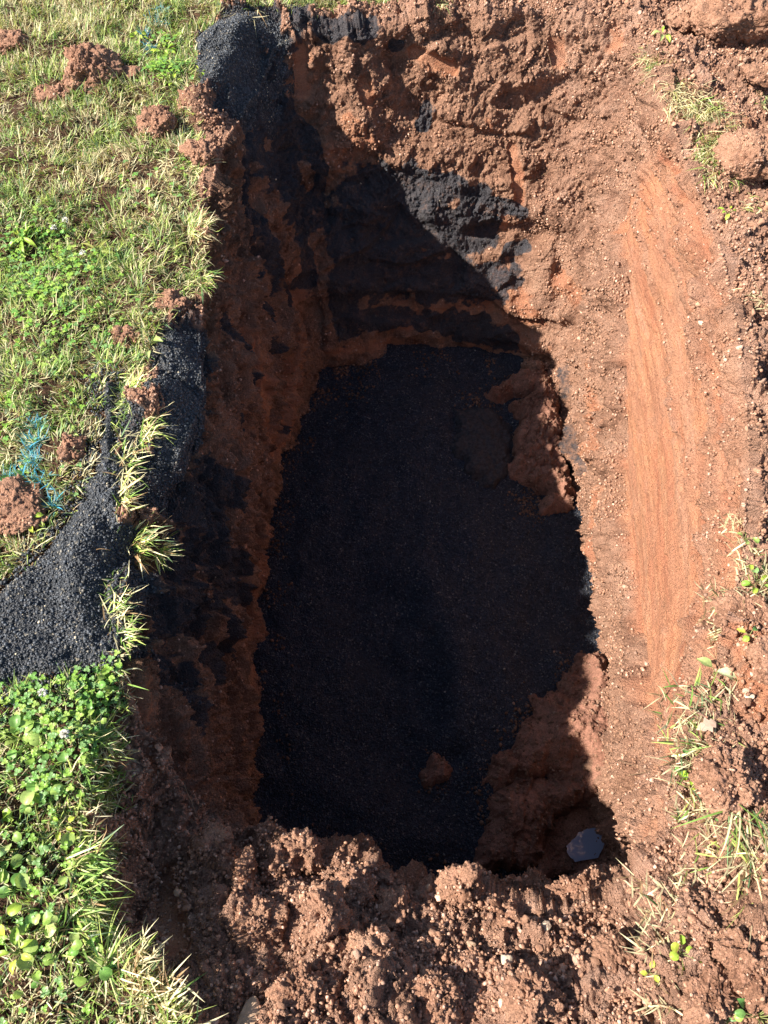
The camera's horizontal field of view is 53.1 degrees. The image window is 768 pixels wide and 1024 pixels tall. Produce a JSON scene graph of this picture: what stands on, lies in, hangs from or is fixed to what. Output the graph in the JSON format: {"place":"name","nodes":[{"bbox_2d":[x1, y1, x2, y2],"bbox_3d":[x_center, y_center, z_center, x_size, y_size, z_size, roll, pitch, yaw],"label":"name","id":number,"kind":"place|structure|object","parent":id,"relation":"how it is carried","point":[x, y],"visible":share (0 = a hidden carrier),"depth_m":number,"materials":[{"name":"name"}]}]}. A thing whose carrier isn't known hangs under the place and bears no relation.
{"place":"outdoors","nodes":[
{"label":"outdoors","id":0,"kind":"place"},
{"bbox_2d":[0,0,767,1023],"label":"ground","id":1,"kind":"structure","parent":0,"point":[666,514],"depth_m":2.51,"materials":[{"name":"soil"}]},
{"bbox_2d":[0,902,21,936],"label":"broadleaf weed","id":2,"kind":"object","parent":1,"relation":"on","point":[13,909],"visible":1,"depth_m":1.38,"materials":[{"name":"green plant"}]},
{"bbox_2d":[0,843,22,881],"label":"broadleaf weed","id":3,"kind":"object","parent":1,"relation":"on","point":[16,859],"visible":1,"depth_m":1.42,"materials":[{"name":"green plant"}]},
{"bbox_2d":[0,927,32,974],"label":"broadleaf weed","id":4,"kind":"object","parent":1,"relation":"on","point":[14,936],"visible":0.94,"depth_m":1.35,"materials":[{"name":"green plant"}]},
{"bbox_2d":[0,28,34,54],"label":"soil clod","id":5,"kind":"object","parent":1,"relation":"on","point":[11,38],"visible":0.95,"depth_m":2.79,"materials":[{"name":"soil"}]},
{"bbox_2d":[2,790,34,818],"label":"broadleaf weed","id":6,"kind":"object","parent":1,"relation":"on","point":[26,797],"visible":0.98,"depth_m":1.49,"materials":[{"name":"green plant"}]},
{"bbox_2d":[14,873,28,887],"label":"broadleaf weed","id":7,"kind":"object","parent":1,"relation":"on","point":[24,882],"visible":0.97,"depth_m":1.41,"materials":[{"name":"green plant"}]},
{"bbox_2d":[8,224,36,261],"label":"broadleaf weed","id":8,"kind":"object","parent":1,"relation":"on","point":[27,240],"visible":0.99,"depth_m":2.28,"materials":[{"name":"green plant"}]},
{"bbox_2d":[0,474,47,537],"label":"soil clod","id":9,"kind":"object","parent":1,"relation":"on","point":[21,507],"visible":0.95,"depth_m":1.80,"materials":[{"name":"soil"}]},
{"bbox_2d":[33,784,63,794],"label":"broadleaf weed","id":10,"kind":"object","parent":1,"relation":"on","point":[52,791],"visible":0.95,"depth_m":1.50,"materials":[{"name":"green plant"}]},
{"bbox_2d":[34,82,75,103],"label":"soil clod","id":11,"kind":"object","parent":1,"relation":"on","point":[59,88],"visible":0.88,"depth_m":2.66,"materials":[{"name":"soil"}]},
{"bbox_2d":[46,220,65,236],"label":"broadleaf weed","id":12,"kind":"object","parent":1,"relation":"on","point":[56,230],"visible":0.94,"depth_m":2.31,"materials":[{"name":"green plant"}]},
{"bbox_2d":[53,816,73,840],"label":"broadleaf weed","id":13,"kind":"object","parent":1,"relation":"on","point":[68,828],"visible":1,"depth_m":1.47,"materials":[{"name":"green plant"}]},
{"bbox_2d":[0,353,136,734],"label":"stray grains","id":14,"kind":"object","parent":1,"relation":"on","point":[3,582],"visible":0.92,"depth_m":1.83,"materials":[{"name":"gravel"}]},
{"bbox_2d":[56,432,86,465],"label":"soil clod","id":15,"kind":"object","parent":1,"relation":"on","point":[65,453],"visible":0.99,"depth_m":1.89,"materials":[{"name":"soil"}]},
{"bbox_2d":[0,381,148,687],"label":"gravel pile","id":16,"kind":"object","parent":1,"relation":"on","point":[51,609],"visible":0.84,"depth_m":1.72,"materials":[{"name":"gravel"}]},
{"bbox_2d":[0,2,170,517],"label":"painted grass","id":17,"kind":"structure","parent":1,"relation":"on","point":[39,442],"depth_m":1.89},
{"bbox_2d":[71,703,106,742],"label":"broadleaf weed","id":18,"kind":"object","parent":1,"relation":"on","point":[91,711],"visible":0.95,"depth_m":1.58,"materials":[{"name":"green plant"}]},
{"bbox_2d":[47,830,134,975],"bbox_3d":[-0.539,0.712,1.413,0.155,0.118,0.251,12,61,7],"label":"grass tuft","id":19,"kind":"object","parent":1,"relation":"on","point":[83,884],"visible":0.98,"depth_m":1.42,"materials":[{"name":"plant"}]},
{"bbox_2d":[61,42,123,94],"bbox_3d":[-1.022,-1.569,2.692,0.207,0.127,0.243,17,61,9],"label":"soil clod","id":20,"kind":"object","parent":1,"relation":"on","point":[87,60],"visible":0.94,"depth_m":2.66,"materials":[{"name":"soil"}]},
{"bbox_2d":[75,666,110,706],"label":"broadleaf weed","id":21,"kind":"object","parent":1,"relation":"on","point":[99,694],"visible":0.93,"depth_m":1.62,"materials":[{"name":"green plant"}]},
{"bbox_2d":[0,27,194,1023],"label":"clover cover","id":22,"kind":"object","parent":1,"relation":"on","point":[67,841],"visible":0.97,"depth_m":1.55,"materials":[{"name":"green plant"}]},
{"bbox_2d":[75,825,122,898],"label":"grass tuft","id":23,"kind":"object","parent":1,"relation":"on","point":[92,862],"visible":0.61,"depth_m":1.47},
{"bbox_2d":[81,239,117,264],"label":"broadleaf weed","id":24,"kind":"object","parent":1,"relation":"on","point":[96,248],"visible":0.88,"depth_m":2.27,"materials":[{"name":"green plant"}]},
{"bbox_2d":[56,905,152,1005],"bbox_3d":[-0.500,0.795,1.365,0.162,0.108,0.181,-35,66,-18],"label":"grass tuft","id":25,"kind":"object","parent":1,"relation":"on","point":[112,949],"visible":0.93,"depth_m":1.37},
{"bbox_2d":[100,710,135,767],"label":"grass tuft","id":26,"kind":"object","parent":1,"relation":"on","point":[114,744],"visible":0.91,"depth_m":1.59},
{"bbox_2d":[108,324,140,347],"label":"soil clod","id":27,"kind":"object","parent":1,"relation":"on","point":[119,333],"visible":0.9,"depth_m":2.12,"materials":[{"name":"soil"}]},
{"bbox_2d":[100,568,149,627],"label":"grass tuft","id":28,"kind":"object","parent":1,"relation":"on","point":[120,609],"visible":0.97,"depth_m":1.72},
{"bbox_2d":[105,610,147,664],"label":"grass tuft","id":29,"kind":"object","parent":1,"relation":"on","point":[131,637],"visible":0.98,"depth_m":1.69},
{"bbox_2d":[104,438,154,487],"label":"grass tuft","id":30,"kind":"object","parent":1,"relation":"on","point":[129,464],"visible":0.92,"depth_m":1.89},
{"bbox_2d":[113,464,147,522],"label":"grass tuft","id":31,"kind":"object","parent":1,"relation":"on","point":[126,493],"visible":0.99,"depth_m":1.81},
{"bbox_2d":[120,65,146,80],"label":"soil clod","id":32,"kind":"object","parent":1,"relation":"on","point":[129,70],"visible":0.69,"depth_m":2.72,"materials":[{"name":"soil"}]},
{"bbox_2d":[116,365,151,408],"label":"grass tuft","id":33,"kind":"object","parent":1,"relation":"on","point":[135,381],"visible":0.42,"depth_m":2.01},
{"bbox_2d":[119,340,150,379],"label":"grass tuft","id":34,"kind":"object","parent":1,"relation":"on","point":[129,350],"visible":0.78,"depth_m":2.09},
{"bbox_2d":[95,917,175,1023],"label":"grass tuft","id":35,"kind":"object","parent":1,"relation":"on","point":[139,956],"visible":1,"depth_m":1.37,"materials":[{"name":"plant"}]},
{"bbox_2d":[133,548,155,572],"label":"grass tuft","id":36,"kind":"object","parent":1,"relation":"on","point":[143,558],"visible":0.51,"depth_m":1.85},
{"bbox_2d":[126,509,173,576],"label":"grass tuft","id":37,"kind":"object","parent":1,"relation":"on","point":[146,538],"visible":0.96,"depth_m":1.83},
{"bbox_2d":[126,401,175,456],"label":"grass tuft","id":38,"kind":"object","parent":1,"relation":"on","point":[150,431],"visible":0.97,"depth_m":1.95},
{"bbox_2d":[136,103,177,140],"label":"soil clod","id":39,"kind":"object","parent":1,"relation":"on","point":[155,119],"visible":0.98,"depth_m":2.54,"materials":[{"name":"soil"}]},
{"bbox_2d":[121,946,206,1023],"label":"grass tuft","id":40,"kind":"object","parent":1,"relation":"on","point":[178,992],"visible":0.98,"depth_m":1.36,"materials":[{"name":"plant"}]},
{"bbox_2d":[151,530,183,572],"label":"grass tuft","id":41,"kind":"object","parent":1,"relation":"on","point":[163,551],"visible":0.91,"depth_m":1.88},
{"bbox_2d":[147,152,187,194],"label":"grass tuft","id":42,"kind":"object","parent":1,"relation":"on","point":[166,165],"visible":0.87,"depth_m":2.47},
{"bbox_2d":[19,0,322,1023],"bbox_3d":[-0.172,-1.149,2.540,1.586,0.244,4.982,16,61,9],"label":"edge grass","id":43,"kind":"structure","parent":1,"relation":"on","point":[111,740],"depth_m":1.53,"materials":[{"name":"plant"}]},
{"bbox_2d":[150,288,192,318],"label":"soil clod","id":44,"kind":"object","parent":1,"relation":"on","point":[169,297],"visible":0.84,"depth_m":2.18,"materials":[{"name":"soil"}]},
{"bbox_2d":[141,330,205,482],"bbox_3d":[-0.575,-0.296,2.085,0.178,0.238,0.497,0,60,0],"label":"gravel pile","id":45,"kind":"object","parent":1,"relation":"on","point":[179,358],"visible":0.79,"depth_m":2.05,"materials":[{"name":"gravel"}]},
{"bbox_2d":[176,89,195,112],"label":"soil clod","id":46,"kind":"object","parent":1,"relation":"on","point":[184,95],"visible":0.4,"depth_m":2.62,"materials":[{"name":"soil"}]},
{"bbox_2d":[178,137,218,165],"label":"soil clod","id":47,"kind":"object","parent":1,"relation":"on","point":[195,151],"visible":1,"depth_m":2.46,"materials":[{"name":"soil"}]},
{"bbox_2d":[0,0,397,1023],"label":"lawn grass","id":48,"kind":"structure","parent":1,"relation":"on","point":[118,118],"depth_m":2.24,"materials":[{"name":"plant"}]},
{"bbox_2d":[183,203,226,248],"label":"grass tuft","id":49,"kind":"object","parent":1,"relation":"on","point":[193,225],"visible":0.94,"depth_m":2.34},
{"bbox_2d":[195,269,224,302],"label":"grass tuft","id":50,"kind":"object","parent":1,"relation":"on","point":[208,283],"visible":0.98,"depth_m":2.25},
{"bbox_2d":[188,820,233,859],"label":"soil clod","id":51,"kind":"object","parent":1,"relation":"on","point":[215,834],"visible":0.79,"depth_m":1.68,"materials":[{"name":"soil"}]},
{"bbox_2d":[194,11,294,139],"bbox_3d":[-0.555,-1.640,2.923,0.332,0.369,0.532,20,62,11],"label":"gravel pile","id":52,"kind":"object","parent":1,"relation":"on","point":[229,61],"visible":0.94,"depth_m":2.83,"materials":[{"name":"gravel"}]},
{"bbox_2d":[231,845,257,885],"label":"soil clod","id":53,"kind":"object","parent":1,"relation":"on","point":[246,862],"visible":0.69,"depth_m":1.63,"materials":[{"name":"soil"}]},
{"bbox_2d":[236,996,259,1023],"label":"stone","id":54,"kind":"object","parent":1,"relation":"on","point":[249,1011],"visible":0.9,"depth_m":1.42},
{"bbox_2d":[228,894,289,952],"bbox_3d":[-0.260,0.829,1.542,0.131,0.068,0.114,5,60,3],"label":"soil clod","id":55,"kind":"object","parent":1,"relation":"on","point":[261,921],"visible":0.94,"depth_m":1.53,"materials":[{"name":"soil"}]},
{"bbox_2d":[258,842,300,886],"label":"soil clod","id":56,"kind":"object","parent":1,"relation":"on","point":[277,864],"visible":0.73,"depth_m":1.67,"materials":[{"name":"soil"}]},
{"bbox_2d":[264,960,332,1013],"bbox_3d":[-0.152,0.883,1.417,0.114,0.059,0.091,30,64,16],"label":"soil clod","id":57,"kind":"object","parent":1,"relation":"on","point":[302,987],"visible":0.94,"depth_m":1.41,"materials":[{"name":"soil"}]},
{"bbox_2d":[274,827,324,878],"bbox_3d":[-0.185,0.751,1.708,0.131,0.066,0.104,12,61,7],"label":"soil clod","id":58,"kind":"object","parent":1,"relation":"on","point":[304,848],"visible":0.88,"depth_m":1.70,"materials":[{"name":"soil"}]},
{"bbox_2d":[299,877,352,944],"bbox_3d":[-0.112,0.774,1.497,0.106,0.078,0.121,2,60,1],"label":"soil clod","id":59,"kind":"object","parent":1,"relation":"on","point":[326,910],"visible":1,"depth_m":1.48,"materials":[{"name":"soil"}]},
{"bbox_2d":[99,0,578,729],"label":"gravel dust","id":60,"kind":"object","parent":1,"relation":"on","point":[143,592],"visible":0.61,"depth_m":2.08,"materials":[{"name":"gravel"}]},
{"bbox_2d":[331,863,376,906],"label":"soil clod","id":61,"kind":"object","parent":1,"relation":"on","point":[359,884],"visible":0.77,"depth_m":1.59,"materials":[{"name":"soil"}]},
{"bbox_2d":[344,923,395,955],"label":"soil clod","id":62,"kind":"object","parent":1,"relation":"on","point":[373,940],"visible":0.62,"depth_m":1.48,"materials":[{"name":"soil"}]},
{"bbox_2d":[373,884,410,928],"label":"soil clod","id":63,"kind":"object","parent":1,"relation":"on","point":[391,906],"visible":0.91,"depth_m":1.59,"materials":[{"name":"soil"}]},
{"bbox_2d":[252,343,601,882],"bbox_3d":[0.220,0.207,3.159,1.800,0.162,2.900,0,60,0],"label":"gravel bed","id":64,"kind":"object","parent":1,"relation":"on","point":[355,788],"visible":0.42,"depth_m":3.04,"materials":[{"name":"gravel"}]},
{"bbox_2d":[258,349,595,880],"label":"fallen crumbs","id":65,"kind":"object","parent":64,"relation":"on","point":[523,499],"visible":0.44,"depth_m":3.27,"materials":[{"name":"soil"}]},
{"bbox_2d":[418,752,452,786],"bbox_3d":[0.175,0.923,2.779,0.150,0.112,0.146,-22,62,-12],"label":"clay mound","id":66,"kind":"object","parent":64,"relation":"on","point":[438,769],"visible":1,"depth_m":2.74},
{"bbox_2d":[450,406,512,489],"bbox_3d":[0.443,-0.298,3.415,0.327,0.128,0.460,0,60,0],"label":"mud patch","id":67,"kind":"object","parent":64,"relation":"on","point":[481,446],"visible":0.98,"depth_m":3.37,"materials":[{"name":"soil"}]},
{"bbox_2d":[483,367,549,404],"bbox_3d":[0.631,-0.602,3.570,0.376,0.138,0.180,-8,60,-5],"label":"clay mound","id":68,"kind":"object","parent":64,"relation":"on","point":[524,382],"visible":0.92,"depth_m":3.53,"materials":[{"name":"soil"}]},
{"bbox_2d":[473,776,597,873],"bbox_3d":[0.533,1.037,2.655,0.618,0.224,0.291,-29,64,-16],"label":"clay mound","id":69,"kind":"object","parent":64,"relation":"on","point":[524,813],"visible":0.84,"depth_m":2.59,"materials":[{"name":"soil"}]},
{"bbox_2d":[521,357,550,371],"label":"soil clod","id":70,"kind":"object","parent":64,"relation":"on","point":[531,364],"visible":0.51,"depth_m":3.60,"materials":[{"name":"soil"}]},
{"bbox_2d":[508,381,575,498],"bbox_3d":[0.679,-0.334,3.408,0.330,0.189,0.686,0,60,0],"label":"clay mound","id":71,"kind":"object","parent":64,"relation":"on","point":[538,465],"visible":0.95,"depth_m":3.34,"materials":[{"name":"soil"}]},
{"bbox_2d":[537,491,574,515],"bbox_3d":[0.739,-0.041,3.278,0.176,0.121,0.120,0,60,0],"label":"clay mound","id":72,"kind":"object","parent":64,"relation":"on","point":[552,503],"visible":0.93,"depth_m":3.25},
{"bbox_2d":[537,808,609,878],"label":"mud bank","id":73,"kind":"structure","parent":64,"relation":"on","point":[556,860],"depth_m":2.65,"materials":[{"name":"soil"}]},
{"bbox_2d":[567,828,603,861],"bbox_3d":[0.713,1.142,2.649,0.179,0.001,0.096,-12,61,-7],"label":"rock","id":74,"kind":"object","parent":73,"relation":"on","point":[583,845],"visible":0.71,"depth_m":2.64,"materials":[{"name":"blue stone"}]},
{"bbox_2d":[88,0,767,1023],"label":"soil crumbs","id":75,"kind":"object","parent":1,"relation":"on","point":[626,998],"visible":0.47,"depth_m":1.94,"materials":[{"name":"soil"}]},
{"bbox_2d":[95,0,767,1023],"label":"soil lumps","id":76,"kind":"object","parent":1,"relation":"on","point":[693,918],"visible":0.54,"depth_m":1.59,"materials":[{"name":"soil"}]},
{"bbox_2d":[410,964,463,1023],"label":"soil clod","id":77,"kind":"object","parent":1,"relation":"on","point":[437,994],"visible":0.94,"depth_m":1.41,"materials":[{"name":"soil"}]},
{"bbox_2d":[434,861,484,906],"bbox_3d":[0.159,0.776,1.604,0.104,0.062,0.086,-11,61,-6],"label":"soil clod","id":78,"kind":"object","parent":1,"relation":"on","point":[458,884],"visible":1,"depth_m":1.60,"materials":[{"name":"soil"}]},
{"bbox_2d":[483,898,523,932],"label":"soil clod","id":79,"kind":"object","parent":1,"relation":"on","point":[507,916],"visible":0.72,"depth_m":1.58,"materials":[{"name":"soil"}]},
{"bbox_2d":[500,964,566,1023],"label":"soil clod","id":80,"kind":"object","parent":1,"relation":"on","point":[532,994],"visible":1,"depth_m":1.38,"materials":[{"name":"soil"}]},
{"bbox_2d":[482,651,609,809],"bbox_3d":[0.637,0.751,2.776,0.608,0.269,0.614,0,60,0],"label":"clay mound","id":81,"kind":"object","parent":1,"relation":"on","point":[565,725],"visible":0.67,"depth_m":2.69,"materials":[{"name":"soil"}]},
{"bbox_2d":[543,864,606,903],"bbox_3d":[0.425,0.831,1.651,0.161,0.079,0.116,-13,61,-8],"label":"soil clod","id":82,"kind":"object","parent":1,"relation":"on","point":[571,888],"visible":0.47,"depth_m":1.66,"materials":[{"name":"soil"}]},
{"bbox_2d":[591,929,633,973],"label":"soil clod","id":83,"kind":"object","parent":1,"relation":"on","point":[609,952],"visible":0.93,"depth_m":1.44,"materials":[{"name":"soil"}]},
{"bbox_2d":[633,38,675,84],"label":"grass tuft","id":84,"kind":"object","parent":1,"relation":"on","point":[650,67],"visible":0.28,"depth_m":2.73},
{"bbox_2d":[614,859,696,1023],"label":"grass tuft","id":85,"kind":"object","parent":1,"relation":"on","point":[636,944],"visible":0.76,"depth_m":1.42,"materials":[{"name":"plant"}]},
{"bbox_2d":[644,70,714,127],"bbox_3d":[1.004,-1.408,2.594,0.256,0.106,0.312,0,60,0],"label":"grass tuft","id":86,"kind":"object","parent":1,"relation":"on","point":[676,92],"visible":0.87,"depth_m":2.58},
{"bbox_2d":[665,0,694,32],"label":"soil clod","id":87,"kind":"object","parent":1,"relation":"on","point":[678,17],"visible":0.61,"depth_m":2.81,"materials":[{"name":"soil"}]},
{"bbox_2d":[670,935,701,975],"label":"broadleaf weed","id":88,"kind":"object","parent":1,"relation":"on","point":[674,955],"visible":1,"depth_m":1.37,"materials":[{"name":"green plant"}]},
{"bbox_2d":[660,753,724,889],"bbox_3d":[0.640,0.610,1.497,0.194,0.068,0.315,0,60,0],"label":"grass tuft","id":89,"kind":"object","parent":1,"relation":"on","point":[704,845],"visible":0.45,"depth_m":1.50,"materials":[{"name":"plant"}]},
{"bbox_2d":[644,665,751,836],"bbox_3d":[0.640,0.474,1.550,0.222,0.081,0.346,0,60,0],"label":"grass tuft","id":90,"kind":"object","parent":1,"relation":"on","point":[690,741],"visible":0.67,"depth_m":1.57,"materials":[{"name":"plant"}]},
{"bbox_2d":[696,717,715,731],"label":"dry leaf","id":91,"kind":"object","parent":1,"relation":"on","point":[707,724],"visible":1,"depth_m":1.56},
{"bbox_2d":[670,89,745,166],"bbox_3d":[1.078,-1.233,2.484,0.276,0.135,0.384,0,60,0],"label":"grass tuft","id":92,"kind":"object","parent":1,"relation":"on","point":[711,119],"visible":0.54,"depth_m":2.53,"materials":[{"name":"plant"}]},
{"bbox_2d":[680,959,740,1023],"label":"soil clod","id":93,"kind":"object","parent":1,"relation":"on","point":[709,996],"visible":1,"depth_m":1.31,"materials":[{"name":"soil"}]},
{"bbox_2d":[694,576,735,660],"bbox_3d":[0.760,0.252,1.712,0.134,0.052,0.240,0,60,0],"label":"grass tuft","id":94,"kind":"object","parent":1,"relation":"on","point":[715,630],"visible":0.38,"depth_m":1.73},
{"bbox_2d":[697,657,736,681],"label":"broadleaf weed","id":95,"kind":"object","parent":1,"relation":"on","point":[707,662],"visible":1,"depth_m":1.63,"materials":[{"name":"green plant"}]},
{"bbox_2d":[684,124,751,192],"bbox_3d":[1.048,-1.116,2.429,0.231,0.124,0.311,0,60,0],"label":"grass tuft","id":96,"kind":"object","parent":1,"relation":"on","point":[705,164],"visible":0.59,"depth_m":2.42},
{"bbox_2d":[671,804,767,948],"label":"grass tuft","id":97,"kind":"object","parent":1,"relation":"on","point":[746,852],"visible":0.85,"depth_m":1.43,"materials":[{"name":"plant"}]},
{"bbox_2d":[688,740,765,822],"bbox_3d":[0.665,0.517,1.490,0.129,0.081,0.147,-31,65,-16],"label":"soil clod","id":98,"kind":"object","parent":1,"relation":"on","point":[724,779],"visible":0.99,"depth_m":1.47,"materials":[{"name":"soil"}]},
{"bbox_2d":[690,0,767,47],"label":"soil clod","id":99,"kind":"object","parent":1,"relation":"on","point":[727,22],"visible":0.98,"depth_m":2.70,"materials":[{"name":"soil"}]},
{"bbox_2d":[711,921,767,1015],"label":"soil clod","id":100,"kind":"object","parent":1,"relation":"on","point":[740,962],"visible":0.95,"depth_m":1.31,"materials":[{"name":"soil"}]},
{"bbox_2d":[712,127,767,180],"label":"soil clod","id":101,"kind":"object","parent":1,"relation":"on","point":[742,153],"visible":1,"depth_m":2.34,"materials":[{"name":"soil"}]},
{"bbox_2d":[712,588,767,628],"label":"soil clod","id":102,"kind":"object","parent":1,"relation":"on","point":[731,600],"visible":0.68,"depth_m":1.69,"materials":[{"name":"soil"}]},
{"bbox_2d":[717,511,767,611],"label":"grass tuft","id":103,"kind":"object","parent":1,"relation":"on","point":[743,562],"visible":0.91,"depth_m":1.74,"materials":[{"name":"plant"}]},
{"bbox_2d":[737,626,757,641],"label":"broadleaf weed","id":104,"kind":"object","parent":1,"relation":"on","point":[745,637],"visible":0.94,"depth_m":1.61,"materials":[{"name":"yellow plant"}]},
{"bbox_2d":[733,995,767,1023],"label":"broadleaf weed","id":105,"kind":"object","parent":1,"relation":"on","point":[739,1015],"visible":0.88,"depth_m":1.30,"materials":[{"name":"green plant"}]},
{"bbox_2d":[740,60,767,87],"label":"soil clod","id":106,"kind":"object","parent":1,"relation":"on","point":[753,73],"visible":1,"depth_m":2.57,"materials":[{"name":"soil"}]},
{"bbox_2d":[741,565,767,593],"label":"broadleaf weed","id":107,"kind":"object","parent":1,"relation":"on","point":[747,582],"visible":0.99,"depth_m":1.71,"materials":[{"name":"green plant"}]},
{"bbox_2d":[745,634,767,684],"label":"soil clod","id":108,"kind":"object","parent":1,"relation":"on","point":[756,652],"visible":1,"depth_m":1.58,"materials":[{"name":"soil"}]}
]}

